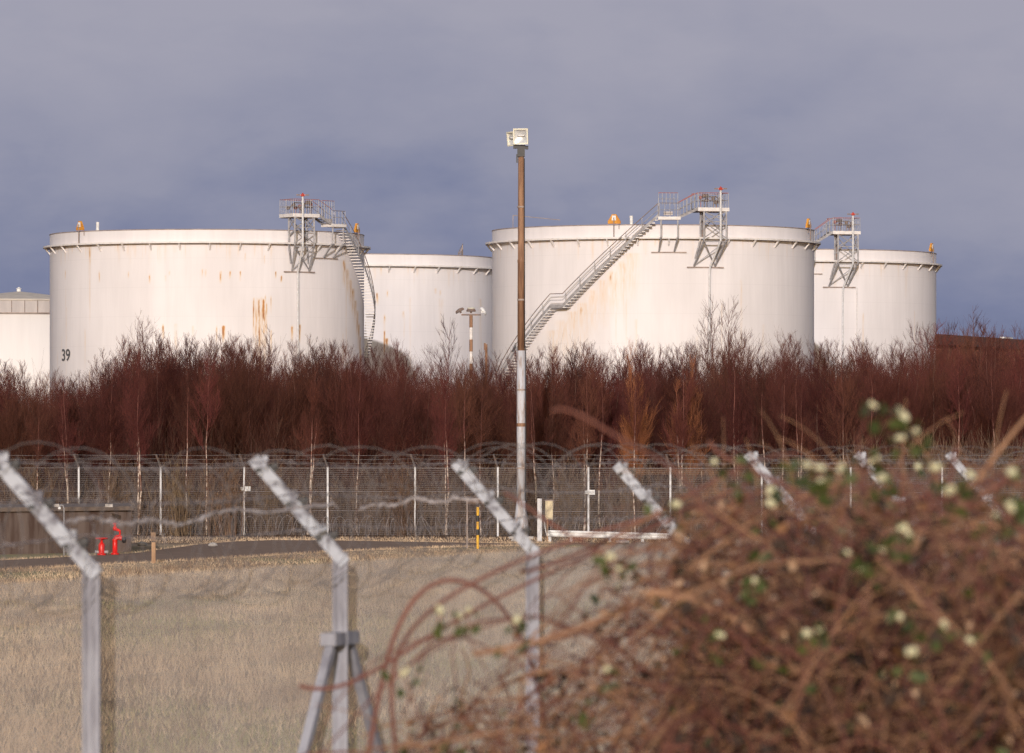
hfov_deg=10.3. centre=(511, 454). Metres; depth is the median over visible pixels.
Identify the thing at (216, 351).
birch tree
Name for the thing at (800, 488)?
willow shrub
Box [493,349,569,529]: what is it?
birch tree
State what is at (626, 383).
birch tree
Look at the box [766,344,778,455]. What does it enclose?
birch tree
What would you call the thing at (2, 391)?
birch tree
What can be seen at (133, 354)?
birch tree
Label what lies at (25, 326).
domed tank
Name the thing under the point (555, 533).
crash barrier
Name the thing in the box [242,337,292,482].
birch tree
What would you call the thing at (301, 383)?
birch tree
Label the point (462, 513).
willow shrub
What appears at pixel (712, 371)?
birch tree
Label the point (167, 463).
razor coil
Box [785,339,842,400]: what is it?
birch tree
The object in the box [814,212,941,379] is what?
oil tank
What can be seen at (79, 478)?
security fence
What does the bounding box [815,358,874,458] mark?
birch tree
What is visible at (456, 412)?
birch tree
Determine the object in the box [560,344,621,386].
birch tree
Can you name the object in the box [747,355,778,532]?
birch tree
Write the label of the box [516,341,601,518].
birch tree
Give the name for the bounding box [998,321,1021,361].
birch tree
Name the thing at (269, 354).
birch tree
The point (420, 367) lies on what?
birch tree
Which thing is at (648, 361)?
birch tree
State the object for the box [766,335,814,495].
birch tree
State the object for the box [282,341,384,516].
birch tree
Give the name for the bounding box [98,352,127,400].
birch tree
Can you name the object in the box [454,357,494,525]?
birch tree
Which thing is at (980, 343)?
birch tree
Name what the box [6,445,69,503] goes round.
willow shrub
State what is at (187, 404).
birch tree
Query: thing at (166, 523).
razor tape
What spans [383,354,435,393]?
birch tree
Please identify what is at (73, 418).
birch tree
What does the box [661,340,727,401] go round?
birch tree
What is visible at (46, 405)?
birch tree
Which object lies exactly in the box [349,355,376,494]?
birch tree
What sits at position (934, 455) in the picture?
willow shrub
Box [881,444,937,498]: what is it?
willow shrub
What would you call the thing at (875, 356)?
birch tree
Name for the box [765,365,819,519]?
birch tree
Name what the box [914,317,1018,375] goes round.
birch tree
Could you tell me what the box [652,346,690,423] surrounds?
birch tree
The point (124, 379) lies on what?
birch tree
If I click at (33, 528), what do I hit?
concrete wall
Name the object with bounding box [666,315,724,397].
birch tree
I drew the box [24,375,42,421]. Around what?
birch tree
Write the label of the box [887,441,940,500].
willow shrub
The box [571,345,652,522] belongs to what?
birch tree
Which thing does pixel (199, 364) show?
birch tree
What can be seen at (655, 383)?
birch tree
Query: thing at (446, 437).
birch tree
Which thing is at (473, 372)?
birch tree
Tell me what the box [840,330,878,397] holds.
birch tree
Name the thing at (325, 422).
birch tree
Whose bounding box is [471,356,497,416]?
birch tree
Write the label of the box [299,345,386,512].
birch tree
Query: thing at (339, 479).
brushwood
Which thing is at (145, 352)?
birch tree
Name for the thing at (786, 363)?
birch tree
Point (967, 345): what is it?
birch tree
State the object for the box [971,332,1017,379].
birch tree
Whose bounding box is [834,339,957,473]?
birch tree
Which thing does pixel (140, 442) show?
birch tree
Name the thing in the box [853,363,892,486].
birch tree
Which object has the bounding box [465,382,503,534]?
birch tree
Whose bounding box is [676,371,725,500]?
birch tree
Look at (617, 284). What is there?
oil tank
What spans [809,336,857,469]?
birch tree
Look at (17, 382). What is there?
birch tree
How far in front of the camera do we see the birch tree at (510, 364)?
231.40 m
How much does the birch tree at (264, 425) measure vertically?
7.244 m
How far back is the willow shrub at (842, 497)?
202.29 m
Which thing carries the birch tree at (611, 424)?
on the ground at (135, 547)
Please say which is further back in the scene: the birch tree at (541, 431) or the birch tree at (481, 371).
the birch tree at (481, 371)
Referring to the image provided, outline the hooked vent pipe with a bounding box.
[58,505,64,555]
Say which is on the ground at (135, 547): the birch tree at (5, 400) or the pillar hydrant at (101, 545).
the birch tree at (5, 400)
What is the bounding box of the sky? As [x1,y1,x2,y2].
[0,0,1023,339]
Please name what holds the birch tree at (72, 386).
on the ground at (135, 547)
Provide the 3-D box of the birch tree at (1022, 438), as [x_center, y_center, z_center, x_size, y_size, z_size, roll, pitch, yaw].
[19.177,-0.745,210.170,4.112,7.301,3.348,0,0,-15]
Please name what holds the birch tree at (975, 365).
on the ground at (135, 547)
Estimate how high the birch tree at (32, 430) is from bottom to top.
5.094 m
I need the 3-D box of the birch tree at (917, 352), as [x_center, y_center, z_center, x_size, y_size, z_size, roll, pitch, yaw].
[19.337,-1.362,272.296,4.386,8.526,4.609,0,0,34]
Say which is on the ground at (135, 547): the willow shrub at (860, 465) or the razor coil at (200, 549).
the willow shrub at (860, 465)
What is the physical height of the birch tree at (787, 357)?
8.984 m
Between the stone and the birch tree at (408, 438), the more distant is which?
the birch tree at (408, 438)
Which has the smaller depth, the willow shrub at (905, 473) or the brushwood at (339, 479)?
the willow shrub at (905, 473)
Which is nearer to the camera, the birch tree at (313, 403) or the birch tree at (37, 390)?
the birch tree at (313, 403)
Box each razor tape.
[46,498,337,529]
[359,493,477,510]
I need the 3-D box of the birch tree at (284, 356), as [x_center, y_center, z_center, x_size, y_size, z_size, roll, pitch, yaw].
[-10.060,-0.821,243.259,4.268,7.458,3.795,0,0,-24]
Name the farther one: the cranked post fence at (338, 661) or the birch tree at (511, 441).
the birch tree at (511, 441)
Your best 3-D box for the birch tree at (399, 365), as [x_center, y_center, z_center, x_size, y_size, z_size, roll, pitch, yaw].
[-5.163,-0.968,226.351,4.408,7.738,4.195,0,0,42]
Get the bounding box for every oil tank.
[43,193,375,398]
[364,244,491,486]
[485,186,820,489]
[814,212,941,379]
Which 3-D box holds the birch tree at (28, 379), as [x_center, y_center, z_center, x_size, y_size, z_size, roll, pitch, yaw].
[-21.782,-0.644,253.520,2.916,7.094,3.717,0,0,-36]
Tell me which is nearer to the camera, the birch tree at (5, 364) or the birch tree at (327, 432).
the birch tree at (327, 432)
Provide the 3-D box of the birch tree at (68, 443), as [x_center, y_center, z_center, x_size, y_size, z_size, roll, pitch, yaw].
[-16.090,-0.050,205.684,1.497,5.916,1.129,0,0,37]
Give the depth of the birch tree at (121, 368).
231.16 m
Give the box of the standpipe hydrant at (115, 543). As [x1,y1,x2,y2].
[111,523,125,554]
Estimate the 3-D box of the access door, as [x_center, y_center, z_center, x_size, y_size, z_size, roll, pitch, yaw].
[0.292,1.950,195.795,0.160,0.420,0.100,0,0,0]
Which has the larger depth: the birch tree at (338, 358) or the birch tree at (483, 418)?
the birch tree at (338, 358)
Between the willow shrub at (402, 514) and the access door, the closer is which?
the access door
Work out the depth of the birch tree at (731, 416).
215.16 m
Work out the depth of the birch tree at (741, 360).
216.20 m
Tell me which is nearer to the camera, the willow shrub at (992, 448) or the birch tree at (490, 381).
the willow shrub at (992, 448)
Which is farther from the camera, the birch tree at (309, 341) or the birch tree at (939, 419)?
the birch tree at (309, 341)
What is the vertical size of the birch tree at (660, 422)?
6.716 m
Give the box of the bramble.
[299,452,850,752]
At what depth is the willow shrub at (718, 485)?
203.25 m
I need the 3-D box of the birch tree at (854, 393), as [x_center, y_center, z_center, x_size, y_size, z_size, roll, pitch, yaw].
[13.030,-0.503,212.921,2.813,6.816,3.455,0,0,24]
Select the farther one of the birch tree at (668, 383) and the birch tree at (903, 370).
the birch tree at (903, 370)
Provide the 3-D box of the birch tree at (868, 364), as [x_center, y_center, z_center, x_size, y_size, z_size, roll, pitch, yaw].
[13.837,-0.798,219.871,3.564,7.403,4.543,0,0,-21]
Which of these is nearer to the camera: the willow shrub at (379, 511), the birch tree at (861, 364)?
the willow shrub at (379, 511)
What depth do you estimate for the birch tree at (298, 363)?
233.99 m
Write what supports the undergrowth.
on the ground at (135, 547)
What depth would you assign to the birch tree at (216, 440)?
212.38 m
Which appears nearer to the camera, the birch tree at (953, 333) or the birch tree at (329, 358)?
the birch tree at (329, 358)
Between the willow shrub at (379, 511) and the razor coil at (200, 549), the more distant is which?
the willow shrub at (379, 511)
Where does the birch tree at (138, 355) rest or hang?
on the ground at (135, 547)
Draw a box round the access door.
[518,505,522,516]
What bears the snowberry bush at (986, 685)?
on the ground at (135, 547)
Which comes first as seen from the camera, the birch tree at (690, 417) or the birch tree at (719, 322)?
the birch tree at (690, 417)
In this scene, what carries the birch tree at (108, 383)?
on the ground at (135, 547)
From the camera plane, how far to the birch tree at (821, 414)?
208.97 m
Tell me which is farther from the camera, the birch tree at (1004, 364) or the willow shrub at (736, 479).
the birch tree at (1004, 364)
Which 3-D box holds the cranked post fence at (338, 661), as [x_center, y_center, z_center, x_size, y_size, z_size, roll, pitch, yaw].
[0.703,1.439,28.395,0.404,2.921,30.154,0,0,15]
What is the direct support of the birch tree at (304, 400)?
on the ground at (135, 547)
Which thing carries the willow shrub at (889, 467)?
on the ground at (135, 547)
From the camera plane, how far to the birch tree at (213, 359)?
259.08 m
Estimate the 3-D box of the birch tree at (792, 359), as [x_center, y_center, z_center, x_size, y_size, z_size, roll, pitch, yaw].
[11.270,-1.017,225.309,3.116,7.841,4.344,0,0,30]
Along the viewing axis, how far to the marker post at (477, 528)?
174.97 m
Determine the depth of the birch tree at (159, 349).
233.17 m
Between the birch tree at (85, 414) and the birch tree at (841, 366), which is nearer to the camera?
the birch tree at (85, 414)
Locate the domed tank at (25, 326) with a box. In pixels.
[0,287,49,400]
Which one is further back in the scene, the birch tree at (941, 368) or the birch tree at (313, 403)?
the birch tree at (941, 368)
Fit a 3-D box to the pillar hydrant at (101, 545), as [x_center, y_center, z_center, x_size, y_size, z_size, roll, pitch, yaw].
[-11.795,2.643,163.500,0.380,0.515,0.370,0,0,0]
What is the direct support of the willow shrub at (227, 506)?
on the ground at (135, 547)
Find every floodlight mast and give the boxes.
[456,307,486,386]
[506,128,532,538]
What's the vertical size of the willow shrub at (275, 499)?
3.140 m
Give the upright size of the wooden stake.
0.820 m
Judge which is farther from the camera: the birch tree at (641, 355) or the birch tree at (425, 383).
the birch tree at (641, 355)
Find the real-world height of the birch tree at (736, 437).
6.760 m
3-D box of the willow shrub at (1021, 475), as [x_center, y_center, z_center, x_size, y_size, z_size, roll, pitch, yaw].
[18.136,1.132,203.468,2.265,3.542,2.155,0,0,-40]
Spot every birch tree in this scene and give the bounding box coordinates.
[0,359,38,393]
[0,361,13,426]
[0,361,68,498]
[0,362,33,500]
[0,364,49,423]
[0,375,30,435]
[1,371,34,416]
[11,364,43,405]
[15,371,83,493]
[22,395,57,489]
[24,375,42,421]
[25,370,55,422]
[27,374,93,503]
[27,381,95,503]
[30,367,88,415]
[35,366,155,502]
[45,371,86,399]
[51,373,85,502]
[51,378,115,484]
[67,354,110,409]
[75,383,92,493]
[77,375,98,499]
[78,347,156,479]
[78,348,144,485]
[78,372,129,501]
[86,335,149,395]
[89,364,145,489]
[92,312,201,393]
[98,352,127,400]
[101,334,151,382]
[109,330,201,524]
[111,331,175,384]
[115,356,161,534]
[120,341,197,516]
[124,342,167,497]
[133,330,260,530]
[151,340,214,496]
[153,339,216,378]
[155,338,254,531]
[167,363,202,533]
[171,333,218,524]
[184,351,223,534]
[185,333,286,502]
[191,331,226,372]
[191,351,225,490]
[193,331,230,375]
[196,338,251,520]
[198,342,218,385]
[203,346,275,489]
[205,336,284,391]
[216,329,306,530]
[218,341,300,523]
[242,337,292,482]
[250,326,300,432]
[250,340,301,527]
[254,344,298,388]
[260,340,343,489]
[261,339,371,520]
[263,340,355,503]
[266,351,287,390]
[274,337,311,489]
[274,353,321,479]
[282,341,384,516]
[287,333,344,522]
[289,342,366,378]
[289,345,315,378]
[290,361,327,534]
[291,343,359,385]
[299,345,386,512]
[316,337,362,530]
[316,344,395,531]
[328,370,379,533]
[334,342,439,505]
[343,357,396,522]
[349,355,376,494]
[357,352,438,494]
[358,346,400,483]
[362,335,432,425]
[369,345,403,387]
[378,365,451,485]
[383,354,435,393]
[384,363,458,526]
[399,361,444,523]
[405,314,502,398]
[410,365,463,489]
[419,355,458,510]
[422,362,469,534]
[428,357,461,485]
[431,348,514,532]
[436,361,465,483]
[447,360,478,518]
[448,362,472,473]
[452,356,488,397]
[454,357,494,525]
[455,366,516,479]
[459,366,497,420]
[463,368,501,479]
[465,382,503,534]
[467,354,500,387]
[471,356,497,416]
[480,359,503,411]
[485,342,559,445]
[486,349,514,404]
[487,358,536,473]
[492,359,558,499]
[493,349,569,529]
[511,348,550,402]
[512,356,555,465]
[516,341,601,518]
[526,367,554,526]
[530,349,623,524]
[532,345,561,399]
[535,347,593,477]
[540,336,608,404]
[540,370,574,529]
[552,346,605,528]
[555,340,617,399]
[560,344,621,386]
[561,344,623,519]
[563,355,606,530]
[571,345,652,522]
[581,351,606,396]
[581,352,643,527]
[582,339,672,414]
[590,357,614,528]
[599,350,656,525]
[609,346,682,380]
[614,338,662,512]
[616,354,661,531]
[617,342,668,397]
[624,352,662,525]
[632,345,669,480]
[640,342,741,474]
[640,356,707,498]
[647,344,681,492]
[652,299,769,411]
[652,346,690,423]
[655,346,676,382]
[657,342,742,523]
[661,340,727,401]
[661,351,699,519]
[661,353,714,524]
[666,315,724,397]
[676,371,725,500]
[681,337,724,484]
[694,350,722,457]
[695,296,780,400]
[695,329,795,467]
[699,333,752,380]
[702,354,766,503]
[709,339,798,488]
[715,348,758,532]
[728,337,815,478]
[746,327,814,385]
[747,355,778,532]
[748,346,829,475]
[759,350,809,522]
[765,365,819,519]
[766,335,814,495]
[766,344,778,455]
[766,345,858,479]
[768,333,814,411]
[780,362,821,490]
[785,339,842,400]
[789,339,872,469]
[796,346,830,387]
[799,345,858,398]
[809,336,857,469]
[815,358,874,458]
[816,346,902,403]
[819,341,916,452]
[820,339,890,382]
[823,341,901,395]
[825,351,871,487]
[830,342,891,429]
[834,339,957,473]
[835,338,895,376]
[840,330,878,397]
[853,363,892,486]
[855,318,991,472]
[860,343,936,481]
[875,323,948,406]
[883,351,918,393]
[888,320,926,386]
[891,328,930,395]
[893,334,981,462]
[901,349,942,476]
[905,339,932,365]
[906,329,954,398]
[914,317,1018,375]
[922,320,964,381]
[924,326,1023,472]
[932,325,1007,383]
[936,347,998,478]
[939,319,958,355]
[943,310,995,365]
[943,347,977,477]
[959,318,1014,379]
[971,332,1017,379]
[975,328,1022,456]
[977,346,1013,467]
[978,339,1023,469]
[979,325,1015,374]
[994,355,1023,467]
[995,324,1023,370]
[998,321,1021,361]
[1008,333,1023,373]
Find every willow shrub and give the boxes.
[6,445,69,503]
[93,448,146,518]
[140,448,207,535]
[191,450,247,535]
[250,449,295,534]
[348,452,408,534]
[375,445,430,535]
[443,452,484,535]
[478,449,516,534]
[539,450,605,532]
[592,446,662,531]
[657,451,711,534]
[694,450,746,532]
[711,447,779,526]
[778,450,812,527]
[821,447,871,530]
[834,445,870,522]
[836,427,897,517]
[859,435,898,489]
[866,442,908,510]
[872,433,935,529]
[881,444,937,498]
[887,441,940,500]
[901,418,954,523]
[918,430,953,513]
[933,433,964,504]
[935,431,991,482]
[941,441,1005,520]
[944,440,989,491]
[959,429,1022,514]
[965,424,1010,520]
[987,443,1023,498]
[990,434,1023,515]
[999,434,1023,497]
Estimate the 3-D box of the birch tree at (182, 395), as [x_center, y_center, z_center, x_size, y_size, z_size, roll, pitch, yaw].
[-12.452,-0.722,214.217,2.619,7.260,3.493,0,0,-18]
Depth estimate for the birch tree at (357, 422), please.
207.64 m
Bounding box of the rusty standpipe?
[484,343,486,378]
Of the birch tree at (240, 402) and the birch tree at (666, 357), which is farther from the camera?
the birch tree at (666, 357)
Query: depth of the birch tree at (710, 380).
221.51 m
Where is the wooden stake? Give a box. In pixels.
[151,532,155,562]
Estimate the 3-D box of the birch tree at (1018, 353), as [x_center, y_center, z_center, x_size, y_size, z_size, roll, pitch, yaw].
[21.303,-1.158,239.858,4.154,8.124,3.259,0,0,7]
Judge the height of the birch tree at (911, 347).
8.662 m
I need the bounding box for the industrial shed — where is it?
[936,334,1023,371]
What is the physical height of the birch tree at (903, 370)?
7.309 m
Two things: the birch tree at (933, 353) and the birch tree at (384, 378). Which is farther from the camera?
the birch tree at (384, 378)
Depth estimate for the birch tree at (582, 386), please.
218.51 m
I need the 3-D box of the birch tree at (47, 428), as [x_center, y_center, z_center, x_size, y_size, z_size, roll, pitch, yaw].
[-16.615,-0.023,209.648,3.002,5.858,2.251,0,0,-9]
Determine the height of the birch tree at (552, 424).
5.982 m
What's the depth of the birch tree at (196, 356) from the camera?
239.12 m
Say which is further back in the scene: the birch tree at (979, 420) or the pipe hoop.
the birch tree at (979, 420)
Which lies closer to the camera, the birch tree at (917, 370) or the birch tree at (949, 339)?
the birch tree at (917, 370)
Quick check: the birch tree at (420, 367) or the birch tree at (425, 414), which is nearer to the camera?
the birch tree at (425, 414)
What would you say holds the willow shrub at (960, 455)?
on the ground at (135, 547)
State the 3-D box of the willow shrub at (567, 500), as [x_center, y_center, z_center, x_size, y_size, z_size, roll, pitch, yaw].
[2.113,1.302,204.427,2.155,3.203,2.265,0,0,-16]
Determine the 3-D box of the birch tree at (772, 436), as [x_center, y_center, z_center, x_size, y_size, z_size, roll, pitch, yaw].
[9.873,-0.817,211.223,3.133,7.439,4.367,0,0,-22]
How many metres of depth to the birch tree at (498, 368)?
247.88 m
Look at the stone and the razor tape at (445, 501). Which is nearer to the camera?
the razor tape at (445, 501)
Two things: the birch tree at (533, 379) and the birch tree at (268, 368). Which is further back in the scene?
the birch tree at (533, 379)
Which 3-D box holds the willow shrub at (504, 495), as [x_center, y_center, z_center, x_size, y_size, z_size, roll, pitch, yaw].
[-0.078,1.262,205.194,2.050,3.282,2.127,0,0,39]
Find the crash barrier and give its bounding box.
[547,530,669,541]
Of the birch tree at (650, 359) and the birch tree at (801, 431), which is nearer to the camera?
the birch tree at (801, 431)
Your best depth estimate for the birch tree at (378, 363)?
249.76 m
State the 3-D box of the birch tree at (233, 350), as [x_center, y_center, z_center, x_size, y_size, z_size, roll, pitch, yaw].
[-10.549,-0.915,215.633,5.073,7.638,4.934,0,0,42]
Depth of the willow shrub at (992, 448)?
203.41 m
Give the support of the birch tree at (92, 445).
on the ground at (135, 547)
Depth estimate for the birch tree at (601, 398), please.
206.74 m
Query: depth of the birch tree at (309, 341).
232.58 m
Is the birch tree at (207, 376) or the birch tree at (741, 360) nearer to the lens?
the birch tree at (741, 360)
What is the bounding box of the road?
[0,540,503,568]
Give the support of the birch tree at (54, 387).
on the ground at (135, 547)
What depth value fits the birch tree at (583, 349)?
232.51 m
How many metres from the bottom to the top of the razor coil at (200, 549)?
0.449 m
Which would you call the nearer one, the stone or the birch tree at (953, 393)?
the stone
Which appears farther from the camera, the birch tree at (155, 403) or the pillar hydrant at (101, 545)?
the birch tree at (155, 403)
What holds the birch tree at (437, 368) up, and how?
on the ground at (135, 547)
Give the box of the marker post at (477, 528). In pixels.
[476,507,478,548]
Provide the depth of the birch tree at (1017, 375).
210.85 m
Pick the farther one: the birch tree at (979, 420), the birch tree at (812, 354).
the birch tree at (812, 354)
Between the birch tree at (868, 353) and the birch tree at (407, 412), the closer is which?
the birch tree at (407, 412)
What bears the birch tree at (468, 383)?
on the ground at (135, 547)
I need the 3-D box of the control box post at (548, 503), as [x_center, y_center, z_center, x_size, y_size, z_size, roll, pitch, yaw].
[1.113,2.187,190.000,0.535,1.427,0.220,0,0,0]
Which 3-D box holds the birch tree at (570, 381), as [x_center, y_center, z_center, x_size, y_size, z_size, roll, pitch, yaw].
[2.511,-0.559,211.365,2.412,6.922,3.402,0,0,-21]
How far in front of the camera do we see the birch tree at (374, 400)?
224.39 m
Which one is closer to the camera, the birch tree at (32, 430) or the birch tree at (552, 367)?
the birch tree at (32, 430)
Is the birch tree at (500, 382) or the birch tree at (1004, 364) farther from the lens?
the birch tree at (1004, 364)
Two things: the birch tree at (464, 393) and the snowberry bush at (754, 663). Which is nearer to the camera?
the snowberry bush at (754, 663)
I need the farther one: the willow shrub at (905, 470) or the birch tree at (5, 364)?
the birch tree at (5, 364)
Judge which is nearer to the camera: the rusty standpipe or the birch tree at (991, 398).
the birch tree at (991, 398)
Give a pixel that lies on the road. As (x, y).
(245, 548)
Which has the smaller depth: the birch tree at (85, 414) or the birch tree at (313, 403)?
the birch tree at (313, 403)
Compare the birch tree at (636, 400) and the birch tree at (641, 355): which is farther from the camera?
the birch tree at (641, 355)
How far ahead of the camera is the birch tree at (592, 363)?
247.43 m
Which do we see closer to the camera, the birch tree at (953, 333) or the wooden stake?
the wooden stake
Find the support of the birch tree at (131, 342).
on the ground at (135, 547)
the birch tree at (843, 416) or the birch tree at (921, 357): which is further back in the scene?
the birch tree at (921, 357)
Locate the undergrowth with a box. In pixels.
[0,447,1023,535]
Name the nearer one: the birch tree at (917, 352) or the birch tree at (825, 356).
the birch tree at (825, 356)
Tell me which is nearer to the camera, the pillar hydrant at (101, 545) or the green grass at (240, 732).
the green grass at (240, 732)
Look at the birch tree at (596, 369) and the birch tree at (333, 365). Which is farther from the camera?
the birch tree at (596, 369)
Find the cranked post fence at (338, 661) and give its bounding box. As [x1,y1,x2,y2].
[0,451,1023,752]
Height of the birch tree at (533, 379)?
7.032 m
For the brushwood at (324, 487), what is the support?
on the ground at (135, 547)
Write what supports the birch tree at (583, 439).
on the ground at (135, 547)
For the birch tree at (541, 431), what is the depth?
205.67 m
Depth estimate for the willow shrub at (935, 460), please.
202.47 m
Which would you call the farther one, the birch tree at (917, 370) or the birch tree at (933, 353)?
the birch tree at (933, 353)
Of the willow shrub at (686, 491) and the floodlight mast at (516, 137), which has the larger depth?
the willow shrub at (686, 491)
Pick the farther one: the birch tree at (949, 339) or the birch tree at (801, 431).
the birch tree at (949, 339)
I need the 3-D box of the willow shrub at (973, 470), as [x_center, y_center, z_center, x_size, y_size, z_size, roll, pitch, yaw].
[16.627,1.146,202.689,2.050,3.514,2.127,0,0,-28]
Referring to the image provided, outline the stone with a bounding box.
[137,542,146,545]
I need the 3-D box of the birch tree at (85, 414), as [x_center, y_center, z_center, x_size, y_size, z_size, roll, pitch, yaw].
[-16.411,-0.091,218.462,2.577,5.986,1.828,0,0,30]
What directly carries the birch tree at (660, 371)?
on the ground at (135, 547)
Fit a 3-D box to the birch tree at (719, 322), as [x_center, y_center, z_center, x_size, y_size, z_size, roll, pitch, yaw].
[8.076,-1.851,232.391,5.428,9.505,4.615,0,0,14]
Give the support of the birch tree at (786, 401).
on the ground at (135, 547)
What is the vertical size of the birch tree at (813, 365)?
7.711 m
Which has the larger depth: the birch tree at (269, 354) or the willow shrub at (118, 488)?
the birch tree at (269, 354)
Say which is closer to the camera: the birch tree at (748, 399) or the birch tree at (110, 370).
the birch tree at (748, 399)
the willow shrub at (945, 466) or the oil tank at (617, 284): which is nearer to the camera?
the willow shrub at (945, 466)
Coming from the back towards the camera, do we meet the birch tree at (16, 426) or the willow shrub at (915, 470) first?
the birch tree at (16, 426)
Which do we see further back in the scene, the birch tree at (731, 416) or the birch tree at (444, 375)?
the birch tree at (444, 375)
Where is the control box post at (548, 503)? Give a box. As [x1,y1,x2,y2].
[537,499,552,540]
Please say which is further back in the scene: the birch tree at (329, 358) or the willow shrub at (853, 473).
the birch tree at (329, 358)
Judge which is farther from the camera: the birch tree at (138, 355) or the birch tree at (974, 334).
the birch tree at (974, 334)
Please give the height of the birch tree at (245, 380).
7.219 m
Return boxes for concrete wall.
[0,503,133,553]
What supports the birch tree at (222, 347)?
on the ground at (135, 547)
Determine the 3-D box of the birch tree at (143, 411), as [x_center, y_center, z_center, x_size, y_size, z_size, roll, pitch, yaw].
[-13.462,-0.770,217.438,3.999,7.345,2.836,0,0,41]
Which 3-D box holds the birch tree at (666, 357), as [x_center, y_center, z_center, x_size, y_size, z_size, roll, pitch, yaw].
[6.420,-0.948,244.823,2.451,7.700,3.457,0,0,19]
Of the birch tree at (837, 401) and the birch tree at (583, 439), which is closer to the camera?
the birch tree at (583, 439)
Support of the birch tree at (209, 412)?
on the ground at (135, 547)
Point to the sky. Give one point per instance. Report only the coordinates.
(906, 117)
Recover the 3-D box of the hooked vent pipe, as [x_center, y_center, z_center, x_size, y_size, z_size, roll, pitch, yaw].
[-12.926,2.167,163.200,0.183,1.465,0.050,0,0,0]
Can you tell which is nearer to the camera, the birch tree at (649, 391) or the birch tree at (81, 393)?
the birch tree at (649, 391)
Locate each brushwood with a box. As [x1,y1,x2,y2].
[0,340,1023,532]
[0,381,1012,534]
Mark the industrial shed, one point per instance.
(1002, 341)
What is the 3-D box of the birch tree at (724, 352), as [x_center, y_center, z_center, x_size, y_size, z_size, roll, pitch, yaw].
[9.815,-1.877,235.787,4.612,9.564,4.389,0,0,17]
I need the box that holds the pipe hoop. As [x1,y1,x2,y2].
[466,498,482,547]
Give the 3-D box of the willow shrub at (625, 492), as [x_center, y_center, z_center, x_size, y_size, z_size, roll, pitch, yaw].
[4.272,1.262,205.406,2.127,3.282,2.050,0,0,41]
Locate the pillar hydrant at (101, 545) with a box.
[96,537,107,554]
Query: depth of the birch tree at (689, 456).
207.15 m
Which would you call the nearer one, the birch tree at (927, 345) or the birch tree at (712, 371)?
the birch tree at (927, 345)
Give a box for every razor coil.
[0,441,1023,614]
[0,473,1023,617]
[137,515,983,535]
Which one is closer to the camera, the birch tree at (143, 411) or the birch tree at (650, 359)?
the birch tree at (143, 411)
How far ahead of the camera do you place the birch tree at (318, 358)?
216.65 m
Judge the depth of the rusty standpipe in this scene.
414.93 m
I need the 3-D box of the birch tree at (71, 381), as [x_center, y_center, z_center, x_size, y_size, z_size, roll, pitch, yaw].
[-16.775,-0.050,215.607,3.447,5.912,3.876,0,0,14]
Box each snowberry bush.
[481,408,1023,752]
[548,390,1023,752]
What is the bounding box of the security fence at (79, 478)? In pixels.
[0,454,1022,536]
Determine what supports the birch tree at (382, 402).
on the ground at (135, 547)
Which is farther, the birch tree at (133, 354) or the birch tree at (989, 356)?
the birch tree at (133, 354)
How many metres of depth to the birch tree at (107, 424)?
207.63 m
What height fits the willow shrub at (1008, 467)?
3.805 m
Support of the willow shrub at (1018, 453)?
on the ground at (135, 547)
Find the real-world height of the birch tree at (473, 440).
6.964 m
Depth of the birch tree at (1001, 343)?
264.51 m
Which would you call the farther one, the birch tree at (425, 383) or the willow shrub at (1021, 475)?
the birch tree at (425, 383)
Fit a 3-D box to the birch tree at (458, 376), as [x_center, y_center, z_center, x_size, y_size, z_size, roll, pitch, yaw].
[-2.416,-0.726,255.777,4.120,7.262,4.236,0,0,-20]
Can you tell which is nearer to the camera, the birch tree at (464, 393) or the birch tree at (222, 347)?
the birch tree at (464, 393)
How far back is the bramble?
13.39 m
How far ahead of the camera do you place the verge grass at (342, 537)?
187.98 m
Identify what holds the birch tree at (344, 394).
on the ground at (135, 547)
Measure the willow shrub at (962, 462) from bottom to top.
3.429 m
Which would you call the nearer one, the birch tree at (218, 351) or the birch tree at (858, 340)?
the birch tree at (858, 340)
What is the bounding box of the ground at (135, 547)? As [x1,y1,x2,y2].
[0,493,840,752]
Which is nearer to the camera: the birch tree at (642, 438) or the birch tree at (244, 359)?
the birch tree at (642, 438)
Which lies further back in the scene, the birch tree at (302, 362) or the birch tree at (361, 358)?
the birch tree at (302, 362)
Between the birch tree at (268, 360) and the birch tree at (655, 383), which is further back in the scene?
the birch tree at (268, 360)
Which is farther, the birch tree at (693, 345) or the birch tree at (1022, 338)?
the birch tree at (1022, 338)
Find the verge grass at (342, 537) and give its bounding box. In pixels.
[0,535,771,569]
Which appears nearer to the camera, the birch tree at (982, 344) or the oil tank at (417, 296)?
the birch tree at (982, 344)
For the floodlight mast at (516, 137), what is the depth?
195.88 m
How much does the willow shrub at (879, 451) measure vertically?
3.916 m
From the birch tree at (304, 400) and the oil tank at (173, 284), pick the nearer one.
the birch tree at (304, 400)
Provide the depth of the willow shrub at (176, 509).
202.49 m
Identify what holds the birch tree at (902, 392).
on the ground at (135, 547)
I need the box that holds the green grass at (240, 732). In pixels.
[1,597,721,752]
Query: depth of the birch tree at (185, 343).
212.75 m
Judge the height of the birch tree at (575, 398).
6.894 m
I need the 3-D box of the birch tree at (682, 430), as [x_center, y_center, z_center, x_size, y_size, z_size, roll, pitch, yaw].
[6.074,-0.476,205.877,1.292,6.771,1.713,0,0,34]
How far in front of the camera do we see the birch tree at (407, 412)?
220.58 m
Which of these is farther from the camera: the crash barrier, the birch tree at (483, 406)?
the birch tree at (483, 406)

